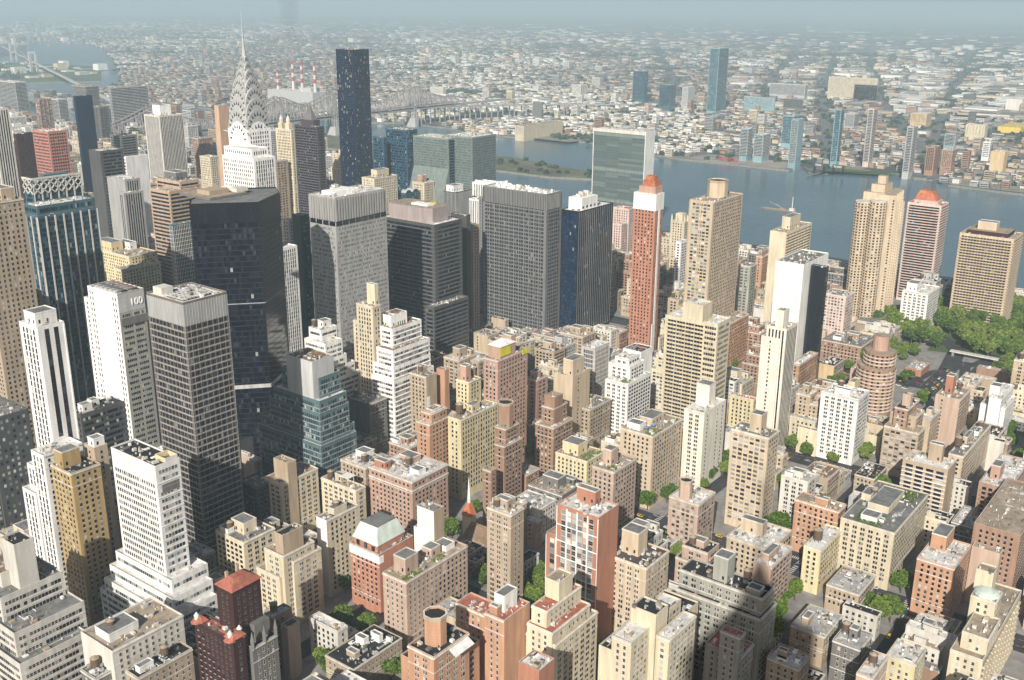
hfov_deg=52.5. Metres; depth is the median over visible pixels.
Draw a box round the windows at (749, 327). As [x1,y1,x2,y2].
[746,327,763,350]
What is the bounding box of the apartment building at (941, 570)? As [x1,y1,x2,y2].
[909,522,971,617]
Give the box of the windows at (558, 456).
[558,456,602,484]
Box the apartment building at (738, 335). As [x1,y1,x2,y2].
[727,311,748,367]
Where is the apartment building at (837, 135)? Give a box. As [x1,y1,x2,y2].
[830,109,843,166]
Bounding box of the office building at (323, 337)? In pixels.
[304,317,359,401]
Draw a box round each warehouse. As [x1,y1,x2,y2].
[267,87,325,104]
[515,120,562,140]
[769,83,807,98]
[827,76,878,100]
[853,84,877,100]
[905,360,929,376]
[989,150,1008,173]
[997,122,1023,132]
[1005,97,1023,110]
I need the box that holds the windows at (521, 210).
[485,202,558,328]
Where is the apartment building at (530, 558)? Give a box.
[523,549,539,582]
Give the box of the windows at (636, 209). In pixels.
[630,209,661,350]
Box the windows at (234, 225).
[194,212,288,455]
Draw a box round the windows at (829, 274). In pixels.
[829,274,846,285]
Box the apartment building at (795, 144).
[788,118,803,170]
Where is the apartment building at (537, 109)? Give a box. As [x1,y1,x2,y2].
[533,102,542,117]
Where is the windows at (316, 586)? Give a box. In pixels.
[261,575,318,616]
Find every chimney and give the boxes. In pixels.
[276,69,279,88]
[291,60,294,88]
[300,61,303,90]
[313,62,316,91]
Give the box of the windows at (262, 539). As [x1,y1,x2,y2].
[218,534,271,572]
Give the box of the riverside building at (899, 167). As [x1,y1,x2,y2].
[896,165,902,170]
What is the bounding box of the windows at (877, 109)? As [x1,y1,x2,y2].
[863,109,877,160]
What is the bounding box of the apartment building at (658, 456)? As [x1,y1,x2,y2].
[620,408,682,509]
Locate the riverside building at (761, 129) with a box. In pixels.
[758,126,765,132]
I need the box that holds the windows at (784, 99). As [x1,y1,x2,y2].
[784,99,802,107]
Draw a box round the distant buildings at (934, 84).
[21,13,1023,179]
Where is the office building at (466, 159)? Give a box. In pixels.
[410,131,495,202]
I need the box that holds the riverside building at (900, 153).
[893,150,903,156]
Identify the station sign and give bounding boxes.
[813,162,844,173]
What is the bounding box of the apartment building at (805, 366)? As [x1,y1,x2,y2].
[793,351,817,386]
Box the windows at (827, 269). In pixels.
[816,269,827,378]
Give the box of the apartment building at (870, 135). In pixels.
[862,108,877,166]
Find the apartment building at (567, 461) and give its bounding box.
[555,435,602,484]
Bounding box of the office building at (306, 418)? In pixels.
[258,347,356,500]
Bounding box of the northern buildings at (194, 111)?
[0,20,276,127]
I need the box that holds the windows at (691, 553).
[677,551,715,579]
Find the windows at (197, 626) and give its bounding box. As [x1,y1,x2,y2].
[197,626,224,679]
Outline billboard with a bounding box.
[719,156,737,162]
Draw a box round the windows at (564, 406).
[537,406,569,471]
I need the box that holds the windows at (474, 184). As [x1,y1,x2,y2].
[470,184,481,222]
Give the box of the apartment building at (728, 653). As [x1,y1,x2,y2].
[702,624,754,679]
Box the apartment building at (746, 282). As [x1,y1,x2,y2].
[735,262,756,315]
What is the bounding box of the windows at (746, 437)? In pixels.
[727,433,777,520]
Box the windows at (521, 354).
[486,354,524,455]
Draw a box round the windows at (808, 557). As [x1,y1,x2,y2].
[804,536,839,584]
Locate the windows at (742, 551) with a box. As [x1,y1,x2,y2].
[731,537,789,572]
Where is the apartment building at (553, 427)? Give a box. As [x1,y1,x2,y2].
[535,391,572,474]
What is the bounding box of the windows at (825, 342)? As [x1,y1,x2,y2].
[823,342,872,362]
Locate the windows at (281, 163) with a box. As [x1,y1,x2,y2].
[278,163,288,238]
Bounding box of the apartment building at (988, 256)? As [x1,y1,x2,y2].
[949,219,1023,325]
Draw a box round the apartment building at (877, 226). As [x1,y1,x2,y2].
[845,175,904,330]
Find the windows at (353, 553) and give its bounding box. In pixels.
[353,553,377,605]
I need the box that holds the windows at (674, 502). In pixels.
[671,498,712,542]
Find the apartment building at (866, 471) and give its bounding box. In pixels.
[853,461,887,489]
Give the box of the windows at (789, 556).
[772,556,789,599]
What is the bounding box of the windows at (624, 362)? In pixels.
[607,357,649,431]
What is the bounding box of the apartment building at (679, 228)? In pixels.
[669,212,687,256]
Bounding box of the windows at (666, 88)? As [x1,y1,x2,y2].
[659,85,675,106]
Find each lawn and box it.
[812,168,901,175]
[927,305,1023,358]
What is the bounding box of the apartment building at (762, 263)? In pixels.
[754,247,768,298]
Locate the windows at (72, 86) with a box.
[72,86,98,104]
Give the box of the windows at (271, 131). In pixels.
[271,131,277,159]
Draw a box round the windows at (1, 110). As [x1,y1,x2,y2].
[0,110,18,196]
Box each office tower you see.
[0,107,20,197]
[0,184,42,447]
[13,132,37,202]
[19,305,83,590]
[21,171,105,406]
[32,128,71,176]
[73,95,97,193]
[84,279,161,445]
[88,147,125,237]
[100,438,218,633]
[107,174,148,248]
[124,154,153,235]
[146,282,244,566]
[150,169,199,285]
[169,221,195,284]
[179,186,289,456]
[214,104,228,185]
[222,5,302,352]
[283,218,293,243]
[292,213,314,347]
[294,105,326,221]
[308,184,388,359]
[336,48,372,186]
[373,136,386,168]
[386,127,417,191]
[386,198,470,336]
[398,188,419,199]
[443,183,471,216]
[469,179,507,222]
[471,222,479,329]
[479,196,482,310]
[482,181,561,329]
[559,190,612,326]
[592,126,654,206]
[632,70,647,101]
[659,84,675,110]
[681,86,694,108]
[706,47,728,113]
[771,249,828,360]
[803,264,828,378]
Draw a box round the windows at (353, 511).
[331,511,355,588]
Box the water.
[0,7,1023,288]
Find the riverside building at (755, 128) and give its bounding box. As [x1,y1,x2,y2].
[752,125,758,137]
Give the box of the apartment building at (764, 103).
[744,96,775,110]
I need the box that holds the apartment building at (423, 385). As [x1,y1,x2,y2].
[410,363,436,431]
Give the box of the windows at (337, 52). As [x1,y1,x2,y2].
[336,51,371,186]
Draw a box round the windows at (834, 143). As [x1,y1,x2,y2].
[831,110,843,161]
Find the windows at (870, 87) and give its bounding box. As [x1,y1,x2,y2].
[855,85,875,97]
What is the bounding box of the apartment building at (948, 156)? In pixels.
[939,148,956,174]
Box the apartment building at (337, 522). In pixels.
[316,500,358,597]
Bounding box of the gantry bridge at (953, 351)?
[949,349,999,360]
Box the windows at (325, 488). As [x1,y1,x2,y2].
[324,482,362,519]
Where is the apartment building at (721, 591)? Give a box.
[676,548,776,679]
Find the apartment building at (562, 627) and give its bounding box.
[526,567,598,679]
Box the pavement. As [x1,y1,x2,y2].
[87,180,1023,679]
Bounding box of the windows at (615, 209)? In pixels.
[614,209,632,251]
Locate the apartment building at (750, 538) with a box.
[726,513,792,577]
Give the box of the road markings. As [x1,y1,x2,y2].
[527,284,1019,646]
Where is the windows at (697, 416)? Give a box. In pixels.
[686,405,722,483]
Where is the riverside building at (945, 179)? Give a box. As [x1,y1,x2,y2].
[939,176,949,182]
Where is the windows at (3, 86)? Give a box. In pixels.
[0,82,28,111]
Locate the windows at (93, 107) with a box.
[93,107,110,137]
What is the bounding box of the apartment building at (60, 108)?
[51,98,69,121]
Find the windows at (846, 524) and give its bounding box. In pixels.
[840,499,926,580]
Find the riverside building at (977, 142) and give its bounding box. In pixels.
[972,137,982,150]
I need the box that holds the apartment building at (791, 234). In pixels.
[763,212,811,321]
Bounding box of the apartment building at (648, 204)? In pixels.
[628,175,663,351]
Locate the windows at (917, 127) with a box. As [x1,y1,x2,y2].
[903,127,917,170]
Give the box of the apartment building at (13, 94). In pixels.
[0,80,29,112]
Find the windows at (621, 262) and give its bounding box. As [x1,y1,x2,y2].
[616,262,628,293]
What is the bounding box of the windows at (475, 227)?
[475,227,477,326]
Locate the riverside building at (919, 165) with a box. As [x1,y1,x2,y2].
[914,164,924,167]
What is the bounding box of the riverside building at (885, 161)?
[882,159,890,166]
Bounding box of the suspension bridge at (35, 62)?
[1,43,109,100]
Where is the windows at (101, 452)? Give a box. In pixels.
[89,450,115,560]
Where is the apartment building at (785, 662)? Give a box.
[765,643,810,679]
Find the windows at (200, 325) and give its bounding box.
[151,317,241,560]
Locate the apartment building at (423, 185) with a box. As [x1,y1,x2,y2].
[412,174,433,201]
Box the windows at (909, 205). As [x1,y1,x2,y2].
[898,205,947,297]
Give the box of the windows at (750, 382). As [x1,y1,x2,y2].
[743,382,751,394]
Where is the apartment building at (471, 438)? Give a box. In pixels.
[447,399,497,500]
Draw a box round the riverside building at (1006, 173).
[1000,172,1010,175]
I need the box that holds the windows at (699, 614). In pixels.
[683,575,772,679]
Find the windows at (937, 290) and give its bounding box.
[903,290,938,323]
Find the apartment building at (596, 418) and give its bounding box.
[582,393,610,447]
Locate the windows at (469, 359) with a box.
[446,359,482,395]
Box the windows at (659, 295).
[657,295,668,318]
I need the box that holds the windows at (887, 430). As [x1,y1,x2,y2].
[881,405,922,470]
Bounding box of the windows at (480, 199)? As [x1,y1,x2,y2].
[480,199,482,305]
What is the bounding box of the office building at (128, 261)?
[101,237,162,299]
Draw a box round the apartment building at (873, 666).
[856,650,888,679]
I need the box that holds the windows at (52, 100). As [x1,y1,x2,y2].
[52,100,68,120]
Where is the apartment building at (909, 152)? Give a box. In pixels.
[901,125,918,179]
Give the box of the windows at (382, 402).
[373,402,384,449]
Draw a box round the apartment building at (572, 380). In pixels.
[553,353,589,432]
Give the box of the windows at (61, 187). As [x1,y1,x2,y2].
[25,179,103,406]
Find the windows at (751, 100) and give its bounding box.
[745,97,773,107]
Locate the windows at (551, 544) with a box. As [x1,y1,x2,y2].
[549,543,553,573]
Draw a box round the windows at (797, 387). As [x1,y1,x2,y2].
[790,387,797,412]
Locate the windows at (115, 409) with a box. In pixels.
[77,405,128,490]
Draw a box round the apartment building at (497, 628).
[455,583,529,679]
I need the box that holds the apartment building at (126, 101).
[108,85,149,133]
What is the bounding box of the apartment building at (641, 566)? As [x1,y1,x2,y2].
[612,521,669,630]
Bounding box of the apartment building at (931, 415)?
[922,406,940,452]
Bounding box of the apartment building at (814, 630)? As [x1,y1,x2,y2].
[789,604,843,667]
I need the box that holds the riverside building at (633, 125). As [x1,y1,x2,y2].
[630,122,637,128]
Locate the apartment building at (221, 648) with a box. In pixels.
[190,563,262,679]
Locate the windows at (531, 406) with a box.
[530,380,544,417]
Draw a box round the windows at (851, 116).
[845,115,858,126]
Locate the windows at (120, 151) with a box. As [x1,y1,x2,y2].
[103,151,122,237]
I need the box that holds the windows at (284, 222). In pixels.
[284,222,292,242]
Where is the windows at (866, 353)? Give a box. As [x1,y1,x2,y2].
[856,353,895,411]
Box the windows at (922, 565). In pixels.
[915,552,969,615]
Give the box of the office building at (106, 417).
[76,396,128,491]
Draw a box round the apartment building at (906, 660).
[885,638,926,679]
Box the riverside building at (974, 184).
[969,182,978,186]
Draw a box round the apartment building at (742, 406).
[728,392,755,425]
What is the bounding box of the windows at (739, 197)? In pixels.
[687,197,740,315]
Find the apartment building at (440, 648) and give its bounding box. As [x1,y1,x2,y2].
[401,605,479,679]
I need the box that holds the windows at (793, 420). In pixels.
[792,420,816,434]
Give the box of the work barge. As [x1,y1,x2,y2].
[760,200,797,212]
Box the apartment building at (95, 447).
[84,433,119,561]
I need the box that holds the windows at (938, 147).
[925,147,939,169]
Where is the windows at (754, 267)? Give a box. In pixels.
[738,267,754,314]
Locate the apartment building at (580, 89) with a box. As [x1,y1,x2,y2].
[571,84,587,94]
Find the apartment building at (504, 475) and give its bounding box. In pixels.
[482,398,522,525]
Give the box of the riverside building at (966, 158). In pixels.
[961,150,971,168]
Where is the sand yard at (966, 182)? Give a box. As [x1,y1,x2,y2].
[938,174,1023,192]
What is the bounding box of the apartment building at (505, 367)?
[483,337,528,461]
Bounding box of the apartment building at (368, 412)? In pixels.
[349,388,387,453]
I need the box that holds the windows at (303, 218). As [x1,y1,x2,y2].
[303,218,312,325]
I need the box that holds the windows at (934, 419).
[927,414,938,452]
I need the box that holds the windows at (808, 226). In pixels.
[785,226,810,255]
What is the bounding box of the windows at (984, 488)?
[978,476,1023,514]
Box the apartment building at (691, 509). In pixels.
[667,476,715,542]
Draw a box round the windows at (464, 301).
[427,300,467,352]
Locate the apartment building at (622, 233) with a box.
[612,205,633,252]
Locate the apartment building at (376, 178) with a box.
[361,167,397,213]
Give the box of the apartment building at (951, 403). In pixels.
[934,372,970,448]
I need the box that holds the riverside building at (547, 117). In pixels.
[544,115,551,120]
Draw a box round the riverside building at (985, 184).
[979,180,990,187]
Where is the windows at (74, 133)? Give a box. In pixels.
[72,133,79,153]
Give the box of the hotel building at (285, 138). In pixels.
[275,115,298,217]
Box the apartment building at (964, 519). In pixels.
[951,505,978,543]
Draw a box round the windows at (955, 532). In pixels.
[954,526,968,541]
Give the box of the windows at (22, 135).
[15,135,37,200]
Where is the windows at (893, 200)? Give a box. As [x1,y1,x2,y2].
[846,200,894,317]
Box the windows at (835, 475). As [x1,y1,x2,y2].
[828,475,837,495]
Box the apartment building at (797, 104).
[783,98,802,111]
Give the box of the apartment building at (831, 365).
[818,356,844,378]
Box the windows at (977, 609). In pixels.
[976,598,1019,679]
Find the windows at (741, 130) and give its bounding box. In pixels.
[740,130,752,155]
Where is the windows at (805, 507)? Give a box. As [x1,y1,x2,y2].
[795,504,843,545]
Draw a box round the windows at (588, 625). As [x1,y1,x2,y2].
[565,619,594,679]
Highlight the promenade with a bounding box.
[686,154,801,168]
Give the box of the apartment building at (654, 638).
[598,589,698,679]
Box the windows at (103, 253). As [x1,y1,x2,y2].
[103,253,159,299]
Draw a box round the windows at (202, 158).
[201,158,218,187]
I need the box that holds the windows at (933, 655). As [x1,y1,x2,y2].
[925,652,941,662]
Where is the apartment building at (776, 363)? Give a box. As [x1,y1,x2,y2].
[755,307,797,446]
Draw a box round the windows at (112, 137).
[111,137,136,155]
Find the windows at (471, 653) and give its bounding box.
[408,650,473,679]
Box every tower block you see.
[9,111,26,124]
[11,123,31,134]
[13,141,21,197]
[19,111,36,121]
[27,121,37,128]
[55,121,72,138]
[68,121,76,130]
[68,136,72,150]
[69,151,80,161]
[71,127,79,153]
[71,160,78,175]
[77,161,83,183]
[83,191,94,205]
[97,138,110,146]
[103,138,110,146]
[106,105,113,133]
[126,122,144,135]
[132,131,143,146]
[138,144,149,173]
[139,140,146,144]
[150,178,156,187]
[184,122,200,146]
[186,146,190,163]
[190,144,193,162]
[192,123,201,136]
[208,125,216,145]
[325,137,329,151]
[325,150,335,168]
[331,149,341,185]
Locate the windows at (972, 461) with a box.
[953,430,989,480]
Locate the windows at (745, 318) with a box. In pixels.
[728,318,746,364]
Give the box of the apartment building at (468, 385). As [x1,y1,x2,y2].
[456,362,480,408]
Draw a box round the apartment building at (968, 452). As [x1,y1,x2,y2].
[948,420,991,482]
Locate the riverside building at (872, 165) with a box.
[869,163,875,167]
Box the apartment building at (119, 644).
[80,597,185,679]
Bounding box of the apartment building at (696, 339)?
[660,298,730,456]
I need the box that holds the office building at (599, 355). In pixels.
[582,339,618,396]
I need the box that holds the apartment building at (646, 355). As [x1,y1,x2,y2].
[623,343,652,371]
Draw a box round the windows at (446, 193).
[446,193,470,212]
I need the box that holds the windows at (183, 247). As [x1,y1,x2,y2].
[170,225,194,284]
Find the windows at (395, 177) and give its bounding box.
[364,177,396,213]
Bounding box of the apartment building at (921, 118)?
[910,112,931,126]
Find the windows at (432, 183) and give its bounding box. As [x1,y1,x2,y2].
[414,183,432,200]
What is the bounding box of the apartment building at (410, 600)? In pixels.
[382,536,467,651]
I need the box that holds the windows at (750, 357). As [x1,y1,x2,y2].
[744,357,757,386]
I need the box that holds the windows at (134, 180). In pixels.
[120,180,146,247]
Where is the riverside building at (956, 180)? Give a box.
[952,178,961,183]
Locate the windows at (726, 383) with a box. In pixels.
[725,383,737,397]
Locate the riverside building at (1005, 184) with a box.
[1001,180,1010,188]
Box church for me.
[461,480,486,563]
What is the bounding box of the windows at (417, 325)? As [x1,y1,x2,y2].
[373,320,432,441]
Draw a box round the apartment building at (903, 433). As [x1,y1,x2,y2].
[879,391,925,477]
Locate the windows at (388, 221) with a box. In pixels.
[387,220,459,336]
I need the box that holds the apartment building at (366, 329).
[353,282,380,392]
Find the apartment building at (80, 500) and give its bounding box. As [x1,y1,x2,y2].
[50,443,112,622]
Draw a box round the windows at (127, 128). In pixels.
[126,128,142,133]
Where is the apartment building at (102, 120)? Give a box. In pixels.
[93,105,111,140]
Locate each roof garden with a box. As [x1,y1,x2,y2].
[401,553,444,580]
[576,449,600,460]
[645,418,678,435]
[853,489,922,526]
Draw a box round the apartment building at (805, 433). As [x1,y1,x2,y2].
[796,424,817,456]
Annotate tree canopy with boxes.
[0,26,1023,185]
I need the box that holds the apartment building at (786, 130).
[780,114,802,148]
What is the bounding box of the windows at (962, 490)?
[949,487,971,511]
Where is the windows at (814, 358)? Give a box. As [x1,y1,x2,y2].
[794,358,815,386]
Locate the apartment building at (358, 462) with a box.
[340,446,378,516]
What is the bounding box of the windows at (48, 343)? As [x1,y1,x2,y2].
[23,326,72,590]
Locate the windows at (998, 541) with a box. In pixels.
[978,529,1023,586]
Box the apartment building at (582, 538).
[545,482,618,642]
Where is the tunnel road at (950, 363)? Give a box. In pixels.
[901,337,998,396]
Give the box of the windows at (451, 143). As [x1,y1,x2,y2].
[414,136,495,188]
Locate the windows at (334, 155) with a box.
[332,155,341,185]
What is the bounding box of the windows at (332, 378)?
[260,371,355,491]
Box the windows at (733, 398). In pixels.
[731,398,755,424]
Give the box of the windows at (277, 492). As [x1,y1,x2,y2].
[268,473,317,525]
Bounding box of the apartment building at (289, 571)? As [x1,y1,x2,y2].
[256,522,324,623]
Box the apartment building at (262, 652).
[244,614,280,679]
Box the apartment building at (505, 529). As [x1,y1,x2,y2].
[486,493,524,600]
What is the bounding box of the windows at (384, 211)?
[312,211,387,358]
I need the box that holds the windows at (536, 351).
[536,351,563,367]
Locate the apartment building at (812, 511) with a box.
[791,490,846,553]
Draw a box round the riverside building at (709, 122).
[704,116,715,129]
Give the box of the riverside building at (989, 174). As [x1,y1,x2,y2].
[984,170,996,178]
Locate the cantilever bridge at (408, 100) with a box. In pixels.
[111,83,634,135]
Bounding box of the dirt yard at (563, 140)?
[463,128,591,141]
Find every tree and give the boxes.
[312,646,329,657]
[315,645,336,672]
[327,611,352,626]
[334,604,353,618]
[339,575,351,593]
[355,612,376,631]
[381,657,400,679]
[444,517,460,537]
[471,499,481,509]
[471,563,486,587]
[523,578,530,587]
[523,583,544,602]
[526,439,534,461]
[527,566,544,579]
[533,574,544,593]
[536,560,544,568]
[638,490,655,509]
[659,485,675,502]
[669,482,678,489]
[670,542,682,557]
[700,478,709,487]
[708,466,717,477]
[719,460,728,476]
[722,449,729,460]
[731,359,737,366]
[763,515,784,526]
[768,510,791,528]
[773,599,785,623]
[773,619,783,636]
[775,599,787,617]
[775,614,784,630]
[777,473,781,487]
[781,590,791,601]
[785,433,797,450]
[788,577,803,600]
[800,442,813,457]
[827,375,839,382]
[827,451,839,463]
[837,373,846,379]
[844,360,854,370]
[858,445,872,460]
[862,441,875,452]
[863,591,881,606]
[868,595,895,618]
[872,309,883,317]
[873,473,885,480]
[877,476,891,482]
[882,316,898,324]
[884,304,897,313]
[885,593,905,622]
[889,311,904,321]
[890,336,898,340]
[890,569,913,592]
[897,322,910,337]
[898,341,908,345]
[899,347,907,353]
[899,369,915,383]
[900,353,908,359]
[903,327,918,343]
[903,344,911,350]
[907,324,917,328]
[908,581,913,593]
[910,342,918,347]
[910,347,921,356]
[911,317,930,326]
[915,326,929,344]
[915,388,931,405]
[927,325,941,334]
[928,331,947,349]
[933,310,943,325]
[937,304,949,314]
[937,314,949,331]
[938,296,944,304]
[942,298,949,307]
[945,317,961,334]
[947,305,967,319]
[956,323,969,343]
[958,318,971,322]
[961,331,977,350]
[962,322,979,328]
[963,313,972,320]
[966,334,983,353]
[970,308,988,321]
[971,324,986,332]
[977,332,990,339]
[980,339,995,355]
[985,322,998,328]
[987,334,1006,351]
[989,328,1010,337]
[990,314,1006,324]
[991,338,1002,353]
[992,361,1005,368]
[996,324,1010,332]
[1000,340,1016,352]
[1001,352,1015,361]
[1002,319,1017,328]
[1002,365,1012,369]
[1004,360,1013,365]
[1007,420,1017,433]
[1007,432,1018,449]
[1009,327,1023,337]
[1010,302,1023,317]
[1010,312,1023,322]
[1012,336,1023,353]
[1012,338,1023,356]
[1012,446,1023,457]
[1017,321,1023,328]
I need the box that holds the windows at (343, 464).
[343,464,370,515]
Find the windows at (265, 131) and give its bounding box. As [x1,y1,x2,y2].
[224,131,300,352]
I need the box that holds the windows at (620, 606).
[612,567,665,627]
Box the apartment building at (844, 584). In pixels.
[824,565,875,613]
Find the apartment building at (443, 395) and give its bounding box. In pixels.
[436,366,449,409]
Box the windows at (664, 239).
[661,239,668,256]
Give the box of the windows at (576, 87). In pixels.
[572,85,586,92]
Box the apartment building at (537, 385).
[528,368,547,419]
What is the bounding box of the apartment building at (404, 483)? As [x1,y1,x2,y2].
[368,449,448,547]
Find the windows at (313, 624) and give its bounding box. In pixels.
[313,624,343,648]
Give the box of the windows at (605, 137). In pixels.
[593,131,644,206]
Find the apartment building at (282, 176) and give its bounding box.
[275,159,290,241]
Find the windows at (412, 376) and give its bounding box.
[412,376,423,429]
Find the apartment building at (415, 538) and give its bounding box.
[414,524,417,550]
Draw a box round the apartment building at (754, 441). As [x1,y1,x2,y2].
[724,409,779,526]
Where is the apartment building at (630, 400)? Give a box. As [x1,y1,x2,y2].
[605,350,650,434]
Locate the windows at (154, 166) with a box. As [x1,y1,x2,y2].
[145,115,186,177]
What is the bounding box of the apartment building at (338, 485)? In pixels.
[320,469,366,522]
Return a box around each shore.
[0,7,1023,195]
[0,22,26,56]
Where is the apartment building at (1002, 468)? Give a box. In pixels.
[974,453,1023,516]
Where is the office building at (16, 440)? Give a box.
[0,396,34,529]
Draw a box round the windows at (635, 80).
[633,72,647,98]
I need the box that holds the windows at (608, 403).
[582,403,608,443]
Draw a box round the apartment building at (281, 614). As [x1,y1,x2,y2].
[264,601,291,675]
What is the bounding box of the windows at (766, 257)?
[755,257,767,297]
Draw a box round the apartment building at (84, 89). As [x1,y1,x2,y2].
[71,84,99,117]
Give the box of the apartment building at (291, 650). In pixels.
[281,617,302,679]
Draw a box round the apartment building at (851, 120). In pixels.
[844,112,859,128]
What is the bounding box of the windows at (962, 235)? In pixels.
[952,235,1022,325]
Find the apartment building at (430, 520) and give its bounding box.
[417,500,443,550]
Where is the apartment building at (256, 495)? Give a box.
[242,473,270,521]
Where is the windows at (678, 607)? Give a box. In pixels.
[667,607,693,679]
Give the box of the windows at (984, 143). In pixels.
[982,143,991,156]
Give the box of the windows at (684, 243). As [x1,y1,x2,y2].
[675,243,685,281]
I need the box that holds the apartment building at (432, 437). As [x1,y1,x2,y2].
[416,404,455,492]
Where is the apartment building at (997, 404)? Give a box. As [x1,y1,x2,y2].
[978,381,1015,435]
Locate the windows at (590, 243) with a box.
[560,205,612,326]
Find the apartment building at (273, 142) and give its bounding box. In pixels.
[270,127,277,159]
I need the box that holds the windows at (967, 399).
[937,393,969,437]
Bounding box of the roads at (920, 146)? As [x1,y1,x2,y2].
[388,36,1022,178]
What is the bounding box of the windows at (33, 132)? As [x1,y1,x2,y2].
[33,132,69,173]
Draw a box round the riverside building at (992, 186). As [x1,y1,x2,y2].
[990,184,1001,189]
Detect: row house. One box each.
[185,631,199,679]
[188,544,201,559]
[190,541,216,570]
[201,611,218,619]
[208,566,231,612]
[241,450,262,476]
[262,606,269,613]
[303,527,317,544]
[308,611,347,660]
[332,670,365,679]
[338,620,357,639]
[356,431,376,453]
[430,350,446,366]
[430,352,442,372]
[436,596,458,625]
[450,395,455,410]
[461,539,484,576]
[469,328,476,346]
[474,328,499,353]
[474,351,487,357]
[491,316,508,328]
[492,327,510,337]
[516,489,556,541]
[521,327,536,335]
[522,462,539,491]
[526,513,542,549]
[527,337,535,366]
[527,385,552,410]
[527,416,538,455]
[529,335,552,341]
[532,327,560,339]
[535,340,542,346]
[572,431,588,444]
[573,431,593,446]
[593,324,617,347]
[596,332,607,340]
[606,324,627,348]
[610,288,621,309]
[610,294,614,312]
[610,347,622,353]
[621,295,629,316]
[652,349,659,366]
[656,333,663,349]
[663,534,678,565]
[667,579,678,592]
[722,423,733,451]
[724,397,729,422]
[737,255,746,274]
[753,303,763,321]
[754,299,763,304]
[772,630,782,650]
[774,466,783,489]
[776,450,787,472]
[778,445,788,464]
[788,412,818,434]
[806,461,840,498]
[808,471,824,493]
[808,668,825,679]
[817,461,851,486]
[819,461,845,493]
[821,328,827,340]
[827,261,848,268]
[830,283,845,289]
[842,600,881,640]
[847,492,861,509]
[849,364,856,379]
[853,482,871,492]
[860,330,877,334]
[864,322,892,337]
[864,428,882,454]
[866,414,888,433]
[867,329,888,333]
[876,320,901,338]
[881,322,897,336]
[886,322,899,337]
[901,632,944,664]
[905,619,957,679]
[914,611,952,632]
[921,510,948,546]
[922,660,942,679]
[926,507,954,524]
[927,610,961,635]
[939,276,952,284]
[940,277,952,294]
[949,476,973,516]
[957,375,987,400]
[963,372,996,396]
[967,404,979,424]
[969,398,981,406]
[976,364,1011,382]
[984,434,1006,470]
[990,424,1012,454]
[990,672,1017,679]
[1012,415,1023,436]
[1013,409,1023,417]
[1015,288,1023,295]
[1019,591,1023,616]
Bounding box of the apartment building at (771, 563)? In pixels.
[752,541,792,600]
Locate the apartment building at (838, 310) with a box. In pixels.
[823,288,854,334]
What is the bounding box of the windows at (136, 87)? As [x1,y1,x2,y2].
[109,87,148,132]
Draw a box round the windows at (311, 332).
[306,329,358,399]
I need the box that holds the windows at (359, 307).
[356,307,379,391]
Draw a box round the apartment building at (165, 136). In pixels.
[144,104,188,177]
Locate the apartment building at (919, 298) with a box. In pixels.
[898,279,939,326]
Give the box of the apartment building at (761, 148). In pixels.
[752,133,770,162]
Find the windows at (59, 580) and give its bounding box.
[0,578,84,679]
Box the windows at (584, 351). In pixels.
[583,346,615,396]

